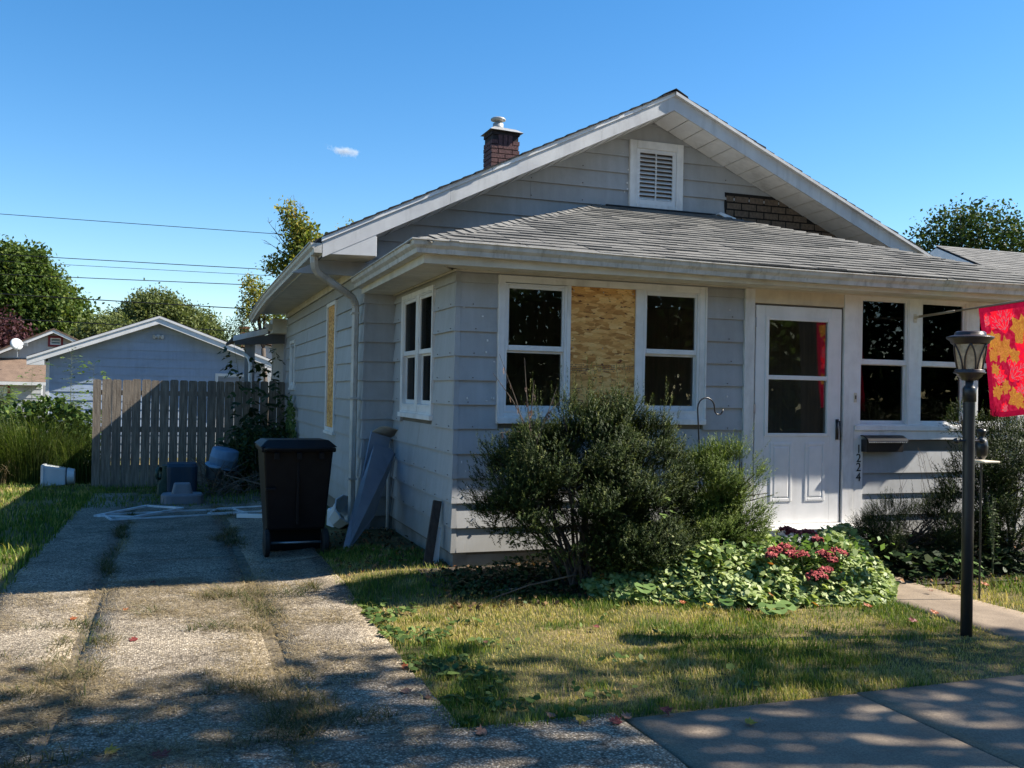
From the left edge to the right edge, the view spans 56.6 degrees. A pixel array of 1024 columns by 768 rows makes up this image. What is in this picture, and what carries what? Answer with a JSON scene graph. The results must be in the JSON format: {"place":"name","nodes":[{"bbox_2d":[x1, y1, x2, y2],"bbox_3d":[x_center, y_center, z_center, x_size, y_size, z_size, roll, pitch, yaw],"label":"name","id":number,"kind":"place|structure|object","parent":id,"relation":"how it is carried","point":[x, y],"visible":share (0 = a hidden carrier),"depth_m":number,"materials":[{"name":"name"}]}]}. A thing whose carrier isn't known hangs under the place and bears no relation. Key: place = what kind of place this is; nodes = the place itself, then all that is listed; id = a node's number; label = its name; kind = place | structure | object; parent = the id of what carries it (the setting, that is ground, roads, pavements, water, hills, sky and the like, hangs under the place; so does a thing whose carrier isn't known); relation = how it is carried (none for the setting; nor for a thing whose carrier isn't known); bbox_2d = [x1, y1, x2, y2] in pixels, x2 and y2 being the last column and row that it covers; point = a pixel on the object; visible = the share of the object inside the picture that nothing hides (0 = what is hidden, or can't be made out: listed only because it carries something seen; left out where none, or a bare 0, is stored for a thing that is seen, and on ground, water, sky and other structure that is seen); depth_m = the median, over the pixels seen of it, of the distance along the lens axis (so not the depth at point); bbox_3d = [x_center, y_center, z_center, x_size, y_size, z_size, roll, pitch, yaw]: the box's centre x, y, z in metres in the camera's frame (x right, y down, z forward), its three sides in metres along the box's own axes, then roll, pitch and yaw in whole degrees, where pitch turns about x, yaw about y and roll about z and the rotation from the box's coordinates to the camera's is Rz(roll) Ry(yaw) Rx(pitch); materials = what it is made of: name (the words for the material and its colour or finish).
{"place":"outdoors","nodes":[
{"label":"outdoors","id":0,"kind":"place"},
{"bbox_2d":[0,293,244,308],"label":"power line","id":1,"kind":"object","parent":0,"point":[118,301],"visible":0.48,"depth_m":31.99,"materials":[{"name":"black metal"}]},
{"bbox_2d":[0,318,248,331],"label":"power line","id":2,"kind":"object","parent":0,"point":[100,323],"visible":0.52,"depth_m":29.99,"materials":[{"name":"black metal"}]},
{"bbox_2d":[0,274,268,285],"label":"power line","id":3,"kind":"object","parent":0,"point":[122,279],"visible":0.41,"depth_m":33.99,"materials":[{"name":"black metal"}]},
{"bbox_2d":[3,261,271,275],"bbox_3d":[-15.702,-4.401,35.001,38.605,1.409,0.016,1,0,0],"label":"power line","id":4,"kind":"object","parent":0,"point":[132,268],"visible":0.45,"depth_m":34.99,"materials":[{"name":"black metal"}]},
{"bbox_2d":[0,254,280,270],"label":"power line","id":5,"kind":"object","parent":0,"point":[130,261],"visible":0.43,"depth_m":33.99,"materials":[{"name":"black metal"}]},
{"bbox_2d":[4,214,283,234],"bbox_3d":[-15.353,-5.635,32.001,45.012,2.469,0.020,1,0,0],"label":"power line","id":6,"kind":"object","parent":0,"point":[141,224],"visible":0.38,"depth_m":31.99,"materials":[{"name":"black metal"}]},
{"bbox_2d":[0,493,686,767],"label":"driveway","id":7,"kind":"structure","parent":0,"point":[175,547],"depth_m":5.25,"materials":[{"name":"concrete"}]},
{"bbox_2d":[104,744,120,754],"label":"fallen leaf","id":8,"kind":"object","parent":7,"relation":"on","point":[112,748],"visible":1,"depth_m":3.98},
{"bbox_2d":[94,505,183,517],"bbox_3d":[-4.678,1.609,11.959,0.636,0.070,0.900,1,-1,23],"label":"window frame","id":9,"kind":"object","parent":7,"relation":"on","point":[174,508],"visible":0.96,"depth_m":11.98,"materials":[{"name":"metal"}]},
{"bbox_2d":[149,748,172,759],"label":"fallen leaf","id":10,"kind":"object","parent":7,"relation":"on","point":[164,753],"visible":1,"depth_m":3.93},
{"bbox_2d":[103,508,246,520],"bbox_3d":[-4.246,1.640,12.010,1.648,0.041,0.661,1,-1,-32],"label":"window frame","id":11,"kind":"object","parent":7,"relation":"on","point":[109,518],"visible":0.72,"depth_m":11.91,"materials":[{"name":"metal"}]},
{"bbox_2d":[1,488,451,767],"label":"joint soil","id":12,"kind":"structure","parent":7,"relation":"on","point":[236,549],"depth_m":5.46,"materials":[{"name":"soil"}]},
{"bbox_2d":[155,462,197,496],"bbox_3d":[-5.115,1.465,14.492,0.613,0.530,0.450,1,0,-19],"label":"toy chest","id":13,"kind":"object","parent":12,"relation":"on","point":[168,475],"visible":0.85,"depth_m":14.29,"materials":[{"name":"blue plastic"}]},
{"bbox_2d":[161,482,202,503],"bbox_3d":[-4.702,1.560,13.556,0.570,0.295,0.430,1,0,-19],"label":"play step","id":14,"kind":"object","parent":12,"relation":"on","point":[181,493],"visible":0.95,"depth_m":13.43,"materials":[{"name":"grey plastic"}]},
{"bbox_2d":[0,503,437,767],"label":"driveway weeds","id":15,"kind":"object","parent":12,"relation":"on","point":[123,528],"visible":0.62,"depth_m":4.86,"materials":[{"name":"plant"}]},
{"bbox_2d":[207,505,261,513],"bbox_3d":[-3.568,1.649,12.439,0.675,0.059,0.638,1,0,-5],"label":"window frame","id":16,"kind":"object","parent":12,"relation":"on","point":[237,511],"visible":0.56,"depth_m":12.22,"materials":[{"name":"metal"}]},
{"bbox_2d":[0,567,458,767],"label":"grass clippings","id":17,"kind":"object","parent":7,"relation":"on","point":[127,683],"depth_m":4.94,"materials":[{"name":"plant"}]},
{"bbox_2d":[237,513,261,517],"bbox_3d":[-3.106,1.616,11.646,0.559,0.065,0.060,1,0,13],"label":"white bar","id":18,"kind":"object","parent":7,"relation":"on","point":[244,515],"visible":0.56,"depth_m":11.65,"materials":[{"name":"plastic"}]},
{"bbox_2d":[254,438,336,556],"bbox_3d":[-2.061,1.054,9.002,0.688,1.075,0.890,1,0,-19],"label":"wheelie bin","id":19,"kind":"object","parent":7,"relation":"on","point":[294,474],"visible":1,"depth_m":8.77,"materials":[{"name":"brown plastic"}]},
{"bbox_2d":[572,714,589,724],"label":"fallen leaf","id":20,"kind":"object","parent":7,"relation":"on","point":[580,718],"visible":1,"depth_m":4.44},
{"bbox_2d":[0,426,1023,767],"bbox_3d":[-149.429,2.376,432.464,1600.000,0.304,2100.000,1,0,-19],"label":"ground","id":21,"kind":"structure","parent":0,"point":[612,648],"depth_m":5.95,"materials":[{"name":"plant"}]},
{"bbox_2d":[0,384,21,420],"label":"leafy bush","id":22,"kind":"object","parent":21,"relation":"on","point":[6,398],"visible":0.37,"depth_m":18.22,"materials":[{"name":"green plant"}]},
{"bbox_2d":[0,409,45,477],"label":"leafy bush","id":23,"kind":"object","parent":21,"relation":"on","point":[12,431],"visible":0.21,"depth_m":16.84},
{"bbox_2d":[0,304,46,348],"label":"purple leaf tree","id":24,"kind":"object","parent":21,"relation":"on","point":[5,339],"visible":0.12,"depth_m":56.68,"materials":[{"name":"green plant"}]},
{"bbox_2d":[10,363,53,439],"bbox_3d":[-8.927,0.666,17.569,0.857,2.127,0.858,1,0,-19],"label":"sapling","id":25,"kind":"object","parent":21,"relation":"on","point":[20,392],"visible":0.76,"depth_m":17.59,"materials":[{"name":"green plant"}]},
{"bbox_2d":[0,328,77,421],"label":"neighbour house","id":26,"kind":"structure","parent":21,"relation":"on","point":[12,364],"depth_m":42.08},
{"bbox_2d":[10,338,27,356],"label":"satellite dish","id":27,"kind":"object","parent":26,"relation":"attached to","point":[16,344],"visible":1,"depth_m":41.48,"materials":[{"name":"white metal"}]},
{"bbox_2d":[48,336,62,346],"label":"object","id":28,"kind":"structure","parent":26,"relation":"in","point":[50,338],"depth_m":43.08,"materials":[{"name":"white plastic"}]},
{"bbox_2d":[0,406,91,484],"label":"tall grass clump","id":29,"kind":"object","parent":21,"relation":"on","point":[31,463],"visible":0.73,"depth_m":16.42,"materials":[{"name":"plant"}]},
{"bbox_2d":[0,392,101,470],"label":"weed thicket","id":30,"kind":"object","parent":21,"relation":"on","point":[57,401],"visible":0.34,"depth_m":17.55,"materials":[{"name":"green plant"}]},
{"bbox_2d":[0,234,104,336],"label":"maple tree","id":31,"kind":"object","parent":21,"relation":"on","point":[29,308],"visible":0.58,"depth_m":67.92,"materials":[{"name":"green plant"}]},
{"bbox_2d":[0,470,110,593],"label":"lawn grass","id":32,"kind":"structure","parent":21,"relation":"on","point":[40,522],"depth_m":11.59,"materials":[{"name":"plant"}]},
{"bbox_2d":[40,463,75,486],"bbox_3d":[-7.789,1.561,16.341,0.502,0.365,0.500,1,0,-19],"label":"white tub","id":33,"kind":"object","parent":21,"relation":"on","point":[53,474],"visible":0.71,"depth_m":16.18,"materials":[{"name":"plastic"}]},
{"bbox_2d":[30,432,100,484],"bbox_3d":[-7.799,1.247,16.893,2.074,1.002,1.998,1,0,18],"label":"tall grass clump","id":34,"kind":"object","parent":21,"relation":"on","point":[82,459],"visible":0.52,"depth_m":16.58,"materials":[{"name":"plant"}]},
{"bbox_2d":[56,347,85,423],"bbox_3d":[-8.370,0.508,18.000,0.507,2.471,0.581,1,-1,23],"label":"sapling","id":35,"kind":"object","parent":21,"relation":"on","point":[72,377],"visible":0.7,"depth_m":18.00,"materials":[{"name":"green plant"}]},
{"bbox_2d":[52,389,90,443],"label":"leafy bush","id":36,"kind":"object","parent":21,"relation":"on","point":[80,411],"visible":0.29,"depth_m":17.79,"materials":[{"name":"green plant"}]},
{"bbox_2d":[77,360,109,408],"bbox_3d":[-7.747,0.651,17.572,0.638,2.202,0.595,1,0,-19],"label":"sapling","id":37,"kind":"object","parent":21,"relation":"on","point":[103,377],"visible":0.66,"depth_m":17.53,"materials":[{"name":"green plant"}]},
{"bbox_2d":[65,302,138,339],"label":"shade tree","id":38,"kind":"object","parent":21,"relation":"on","point":[81,331],"visible":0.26,"depth_m":49.42,"materials":[{"name":"green plant"}]},
{"bbox_2d":[27,315,271,457],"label":"garage","id":39,"kind":"structure","parent":21,"relation":"on","point":[160,348],"depth_m":22.88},
{"bbox_2d":[218,377,243,441],"bbox_3d":[-6.937,0.845,23.614,0.730,2.060,0.020,1,0,-19],"label":"door","id":40,"kind":"structure","parent":39,"relation":"in","point":[223,379],"depth_m":23.58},
{"bbox_2d":[97,278,229,340],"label":"willow tree","id":41,"kind":"object","parent":21,"relation":"on","point":[192,317],"visible":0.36,"depth_m":54.97,"materials":[{"name":"green plant"}]},
{"bbox_2d":[71,482,260,508],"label":"lawn grass","id":42,"kind":"structure","parent":21,"relation":"on","point":[102,489],"depth_m":14.07,"materials":[{"name":"plant"}]},
{"bbox_2d":[91,379,284,486],"bbox_3d":[-5.620,0.905,16.651,3.170,1.976,0.154,1,0,-19],"label":"privacy fence","id":43,"kind":"object","parent":21,"relation":"on","point":[154,436],"visible":0.68,"depth_m":16.41,"materials":[{"name":"grey wood"}]},
{"bbox_2d":[142,448,259,496],"bbox_3d":[-4.516,1.386,15.226,2.774,0.726,2.306,1,0,-6],"label":"brush pile","id":44,"kind":"object","parent":21,"relation":"on","point":[223,486],"visible":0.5,"depth_m":14.78,"materials":[{"name":"wood"}]},
{"bbox_2d":[205,461,238,479],"bbox_3d":[-4.573,1.350,15.052,0.310,0.291,0.861,1,0,10],"label":"storage bucket","id":45,"kind":"object","parent":44,"relation":"on","point":[209,473],"visible":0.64,"depth_m":14.70,"materials":[{"name":"grey plastic"}]},
{"bbox_2d":[209,446,238,470],"bbox_3d":[-4.535,1.167,14.933,0.476,0.377,0.464,1,0,-19],"label":"blue barrel","id":46,"kind":"object","parent":44,"relation":"on","point":[220,456],"visible":0.93,"depth_m":14.76,"materials":[{"name":"plastic"}]},
{"bbox_2d":[214,432,256,482],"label":"tall weed","id":47,"kind":"object","parent":21,"relation":"on","point":[225,444],"visible":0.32,"depth_m":15.71,"materials":[{"name":"green plant"}]},
{"bbox_2d":[214,306,258,346],"bbox_3d":[-7.560,-0.100,26.030,1.231,4.274,1.031,1,0,-19],"label":"spruce tree","id":48,"kind":"object","parent":21,"relation":"on","point":[227,337],"visible":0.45,"depth_m":25.95,"materials":[{"name":"green plant"}]},
{"bbox_2d":[217,346,266,446],"bbox_3d":[-4.679,0.554,16.549,0.874,2.450,0.728,1,-1,23],"label":"tall weed","id":49,"kind":"object","parent":21,"relation":"on","point":[249,401],"visible":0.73,"depth_m":16.46,"materials":[{"name":"green plant"}]},
{"bbox_2d":[228,410,267,470],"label":"tall weed","id":50,"kind":"object","parent":21,"relation":"on","point":[255,428],"visible":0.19,"depth_m":16.19,"materials":[{"name":"green plant"}]},
{"bbox_2d":[240,326,271,392],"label":"house","id":51,"kind":"structure","parent":21,"relation":"on","point":[258,347],"depth_m":42.33,"materials":[{"name":"white"}]},
{"bbox_2d":[234,268,285,401],"bbox_3d":[-6.980,-0.578,26.597,1.906,5.259,1.323,2,-1,-56],"label":"locust tree","id":52,"kind":"object","parent":21,"relation":"on","point":[254,292],"visible":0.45,"depth_m":26.28,"materials":[{"name":"green plant"}]},
{"bbox_2d":[232,425,292,492],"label":"corner undergrowth","id":53,"kind":"object","parent":21,"relation":"on","point":[245,439],"visible":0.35,"depth_m":15.30,"materials":[{"name":"green plant"}]},
{"bbox_2d":[242,348,288,434],"bbox_3d":[-4.306,0.577,16.611,0.750,2.420,0.717,1,-1,38],"label":"tall weed","id":54,"kind":"object","parent":21,"relation":"on","point":[263,374],"visible":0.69,"depth_m":16.56,"materials":[{"name":"green plant"}]},
{"bbox_2d":[265,392,291,437],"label":"tall weed","id":55,"kind":"object","parent":21,"relation":"on","point":[281,423],"visible":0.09,"depth_m":16.39,"materials":[{"name":"green plant"}]},
{"bbox_2d":[255,195,327,279],"bbox_3d":[-4.808,-1.169,22.452,2.528,6.469,1.553,1,0,-19],"label":"sweetgum tree","id":56,"kind":"object","parent":21,"relation":"on","point":[301,234],"visible":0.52,"depth_m":22.02,"materials":[{"name":"green plant"}]},
{"bbox_2d":[327,495,348,528],"bbox_3d":[-1.823,1.391,10.294,0.354,0.422,0.685,1,0,-19],"label":"broken tub","id":57,"kind":"object","parent":21,"relation":"on","point":[337,514],"visible":0.57,"depth_m":10.16,"materials":[{"name":"white plastic"}]},
{"bbox_2d":[343,444,394,548],"bbox_3d":[-1.452,1.086,9.397,0.160,0.949,1.098,1,0,16],"label":"leaning panel","id":58,"kind":"object","parent":21,"relation":"on","point":[372,484],"visible":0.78,"depth_m":9.45,"materials":[{"name":"paint"}]},
{"bbox_2d":[325,527,445,575],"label":"leaf litter","id":59,"kind":"object","parent":21,"relation":"on","point":[383,545],"visible":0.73,"depth_m":8.77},
{"bbox_2d":[423,500,441,566],"bbox_3d":[-0.671,1.271,7.992,0.079,0.570,0.325,1,0,13],"label":"plank","id":60,"kind":"object","parent":21,"relation":"on","point":[432,532],"visible":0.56,"depth_m":7.98,"materials":[{"name":"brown wood"}]},
{"bbox_2d":[433,527,440,563],"bbox_3d":[-0.641,1.384,8.007,0.063,0.353,0.150,1,0,5],"label":"trim offcut","id":61,"kind":"object","parent":21,"relation":"on","point":[436,552],"depth_m":8.00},
{"bbox_2d":[492,574,575,598],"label":"fallen branch","id":62,"kind":"object","parent":21,"relation":"on","point":[537,583],"visible":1,"depth_m":7.12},
{"bbox_2d":[352,588,767,725],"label":"lawn weeds","id":63,"kind":"object","parent":21,"relation":"on","point":[446,670],"visible":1,"depth_m":5.37,"materials":[{"name":"green plant"}]},
{"bbox_2d":[226,88,1023,566],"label":"bungalow house","id":64,"kind":"structure","parent":21,"relation":"on","point":[784,306],"depth_m":9.37,"materials":[{"name":"paint"}]},
{"bbox_2d":[284,395,296,437],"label":"wall ivy","id":65,"kind":"object","parent":64,"relation":"attached to","point":[291,425],"depth_m":15.63,"materials":[{"name":"green plant"}]},
{"bbox_2d":[359,426,397,528],"bbox_3d":[-1.416,0.946,9.757,0.612,1.036,0.254,1,-1,-37],"label":"leaning panel","id":66,"kind":"object","parent":64,"relation":"attached to","point":[378,435],"visible":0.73,"depth_m":9.86,"materials":[{"name":"paint"}]},
{"bbox_2d":[401,296,415,405],"bbox_3d":[-0.983,-0.314,9.387,0.076,1.055,0.585,1,0,-19],"label":"window","id":67,"kind":"structure","parent":64,"relation":"in","point":[409,306],"depth_m":9.52,"materials":[{"name":"white plastic"}]},
{"bbox_2d":[416,290,431,407],"bbox_3d":[-0.774,-0.315,8.790,0.076,1.055,0.540,1,0,-19],"label":"window","id":68,"kind":"structure","parent":64,"relation":"in","point":[425,299],"depth_m":8.93,"materials":[{"name":"white plastic"}]},
{"bbox_2d":[503,283,566,412],"bbox_3d":[0.190,-0.300,8.102,0.560,1.089,0.076,1,0,-19],"label":"window","id":69,"kind":"structure","parent":64,"relation":"in","point":[561,350],"depth_m":8.10,"materials":[{"name":"white plastic"}]},
{"bbox_2d":[642,290,699,412],"bbox_3d":[1.412,-0.284,8.531,0.562,1.080,0.076,1,0,-19],"label":"window","id":70,"kind":"structure","parent":64,"relation":"in","point":[694,354],"depth_m":8.56,"materials":[{"name":"white plastic"}]},
{"bbox_2d":[752,305,841,524],"bbox_3d":[2.688,0.293,8.928,0.968,2.034,0.099,1,0,-19],"label":"storm door","id":71,"kind":"structure","parent":64,"relation":"in","point":[806,478],"depth_m":8.94,"materials":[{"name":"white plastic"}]},
{"bbox_2d":[860,435,907,451],"bbox_3d":[3.597,0.576,9.186,0.470,0.160,0.117,1,0,-19],"label":"wall mailbox","id":72,"kind":"object","parent":64,"relation":"attached to","point":[881,443],"depth_m":9.15,"materials":[{"name":"black metal"}]},
{"bbox_2d":[859,297,908,424],"bbox_3d":[3.621,-0.218,9.302,0.581,1.241,0.062,1,0,-19],"label":"window","id":73,"kind":"structure","parent":64,"relation":"in","point":[884,348],"depth_m":9.32,"materials":[{"name":"glass"}]},
{"bbox_2d":[919,300,966,425],"bbox_3d":[4.303,-0.204,9.541,0.575,1.241,0.062,1,0,-19],"label":"window","id":74,"kind":"structure","parent":64,"relation":"in","point":[939,385],"depth_m":9.54,"materials":[{"name":"glass"}]},
{"bbox_2d":[914,300,1023,416],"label":"garden flag","id":75,"kind":"object","parent":64,"relation":"attached to","point":[1002,324],"visible":0.94,"depth_m":8.44,"materials":[{"name":"red fabric"}]},
{"bbox_2d":[977,304,1016,425],"bbox_3d":[4.965,-0.190,9.774,0.530,1.241,0.062,1,0,-19],"label":"window","id":76,"kind":"structure","parent":64,"relation":"in","point":[982,386],"depth_m":9.74,"materials":[{"name":"white plastic"}]},
{"bbox_2d":[418,563,860,607],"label":"bed soil","id":77,"kind":"structure","parent":21,"relation":"on","point":[555,587],"depth_m":7.42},
{"bbox_2d":[441,551,657,604],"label":"undergrowth","id":78,"kind":"object","parent":77,"relation":"on","point":[520,575],"visible":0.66,"depth_m":7.33,"materials":[{"name":"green plant"}]},
{"bbox_2d":[453,355,713,589],"bbox_3d":[0.560,0.683,7.382,2.005,1.816,1.038,1,0,-19],"label":"yew bush","id":79,"kind":"object","parent":77,"relation":"on","point":[614,492],"visible":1,"depth_m":7.25,"materials":[{"name":"green plant"}]},
{"bbox_2d":[493,354,562,510],"bbox_3d":[0.121,0.377,7.216,0.582,1.192,0.059,1,0,-19],"label":"dead sapling","id":80,"kind":"object","parent":79,"relation":"in","point":[530,412],"visible":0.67,"depth_m":7.21,"materials":[{"name":"wood"}]},
{"bbox_2d":[615,578,671,598],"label":"mallow plant","id":81,"kind":"object","parent":77,"relation":"on","point":[626,584],"visible":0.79,"depth_m":7.07,"materials":[{"name":"green plant"}]},
{"bbox_2d":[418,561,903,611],"bbox_3d":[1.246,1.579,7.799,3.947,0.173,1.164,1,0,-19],"label":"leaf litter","id":82,"kind":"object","parent":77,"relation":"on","point":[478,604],"visible":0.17,"depth_m":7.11,"materials":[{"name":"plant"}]},
{"bbox_2d":[644,497,680,575],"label":"maple seedling","id":83,"kind":"object","parent":77,"relation":"on","point":[661,514],"visible":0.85,"depth_m":7.24,"materials":[{"name":"green plant"}]},
{"bbox_2d":[697,397,723,491],"bbox_3d":[1.640,0.883,7.918,0.253,1.545,0.013,1,0,-19],"label":"shepherd hook","id":84,"kind":"object","parent":77,"relation":"on","point":[698,425],"visible":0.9,"depth_m":7.88,"materials":[{"name":"black metal"}]},
{"bbox_2d":[692,588,754,608],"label":"mallow plant","id":85,"kind":"object","parent":77,"relation":"on","point":[731,601],"visible":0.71,"depth_m":6.95,"materials":[{"name":"green plant"}]},
{"bbox_2d":[550,521,899,609],"bbox_3d":[1.903,1.381,7.621,2.875,0.587,1.540,1,0,-19],"label":"groundcover","id":86,"kind":"object","parent":77,"relation":"on","point":[736,580],"visible":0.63,"depth_m":7.22,"materials":[{"name":"green plant"}]},
{"bbox_2d":[668,428,784,566],"bbox_3d":[1.764,0.964,7.850,1.148,1.302,0.888,1,0,-19],"label":"yew bush","id":87,"kind":"object","parent":77,"relation":"on","point":[720,510],"visible":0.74,"depth_m":7.65,"materials":[{"name":"green plant"}]},
{"bbox_2d":[758,600,795,614],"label":"mallow plant","id":88,"kind":"object","parent":77,"relation":"on","point":[780,604],"visible":0.89,"depth_m":6.74,"materials":[{"name":"green plant"}]},
{"bbox_2d":[714,525,912,591],"bbox_3d":[2.426,1.405,7.696,1.873,0.452,1.051,1,-1,-38],"label":"sedum plant","id":89,"kind":"object","parent":77,"relation":"on","point":[828,554],"visible":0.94,"depth_m":7.42,"materials":[{"name":"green plant"}]},
{"bbox_2d":[880,542,1023,584],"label":"bed soil","id":90,"kind":"structure","parent":21,"relation":"on","point":[943,577],"depth_m":8.32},
{"bbox_2d":[845,480,978,567],"bbox_3d":[3.562,1.280,8.547,1.301,0.829,0.832,1,0,-19],"label":"shrub","id":91,"kind":"object","parent":90,"relation":"on","point":[868,522],"visible":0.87,"depth_m":8.47,"materials":[{"name":"green plant"}]},
{"bbox_2d":[890,449,941,535],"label":"dry stalks","id":92,"kind":"object","parent":90,"relation":"on","point":[921,486],"visible":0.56,"depth_m":9.03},
{"bbox_2d":[860,532,1023,579],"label":"undergrowth","id":93,"kind":"object","parent":90,"relation":"on","point":[986,557],"visible":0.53,"depth_m":8.34,"materials":[{"name":"green plant"}]},
{"bbox_2d":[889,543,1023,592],"bbox_3d":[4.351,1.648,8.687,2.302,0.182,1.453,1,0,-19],"label":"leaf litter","id":94,"kind":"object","parent":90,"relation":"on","point":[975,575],"visible":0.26,"depth_m":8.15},
{"bbox_2d":[931,553,984,576],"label":"hosta plant","id":95,"kind":"object","parent":90,"relation":"on","point":[956,560],"visible":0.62,"depth_m":8.20,"materials":[{"name":"green plant"}]},
{"bbox_2d":[914,397,1023,569],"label":"yew bush","id":96,"kind":"object","parent":90,"relation":"on","point":[1001,479],"visible":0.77,"depth_m":8.64,"materials":[{"name":"green plant"}]},
{"bbox_2d":[982,493,1001,576],"bbox_3d":[4.186,1.319,8.300,0.168,0.731,0.202,1,0,-19],"label":"goldenrod","id":97,"kind":"object","parent":90,"relation":"on","point":[992,532],"visible":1,"depth_m":8.29,"materials":[{"name":"green plant"}]},
{"bbox_2d":[903,192,1023,252],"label":"catalpa tree","id":98,"kind":"object","parent":21,"relation":"on","point":[978,239],"visible":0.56,"depth_m":29.77,"materials":[{"name":"green plant"}]},
{"bbox_2d":[946,331,994,636],"bbox_3d":[3.016,0.734,6.292,0.292,2.166,0.292,1,0,-19],"label":"lamp post","id":99,"kind":"object","parent":21,"relation":"on","point":[969,350],"visible":0.98,"depth_m":6.26,"materials":[{"name":"metal"}]},
{"bbox_2d":[975,429,999,600],"bbox_3d":[3.687,1.029,7.438,0.160,1.360,0.160,1,0,-19],"label":"bird feeder","id":100,"kind":"object","parent":21,"relation":"on","point":[981,451],"visible":0.88,"depth_m":7.42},
{"bbox_2d":[0,0,1023,340],"label":"sky","id":101,"kind":"structure","parent":0,"point":[195,114],"materials":[{"name":"blue"}]},
{"bbox_2d":[627,675,1023,767],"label":"sidewalk","id":102,"kind":"structure","parent":0,"point":[977,723],"depth_m":4.42,"materials":[{"name":"concrete"}]},
{"bbox_2d":[881,575,1023,642],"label":"front path","id":103,"kind":"structure","parent":0,"point":[1000,621],"depth_m":7.04,"materials":[{"name":"concrete"}]},
{"bbox_2d":[917,571,1023,613],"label":"lawn grass","id":104,"kind":"structure","parent":0,"point":[1002,599],"depth_m":7.73,"materials":[{"name":"plant"}]},
{"bbox_2d":[929,245,1023,272],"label":"neighbour house","id":105,"kind":"structure","parent":0,"point":[1007,260],"depth_m":17.28,"materials":[{"name":"grey"}]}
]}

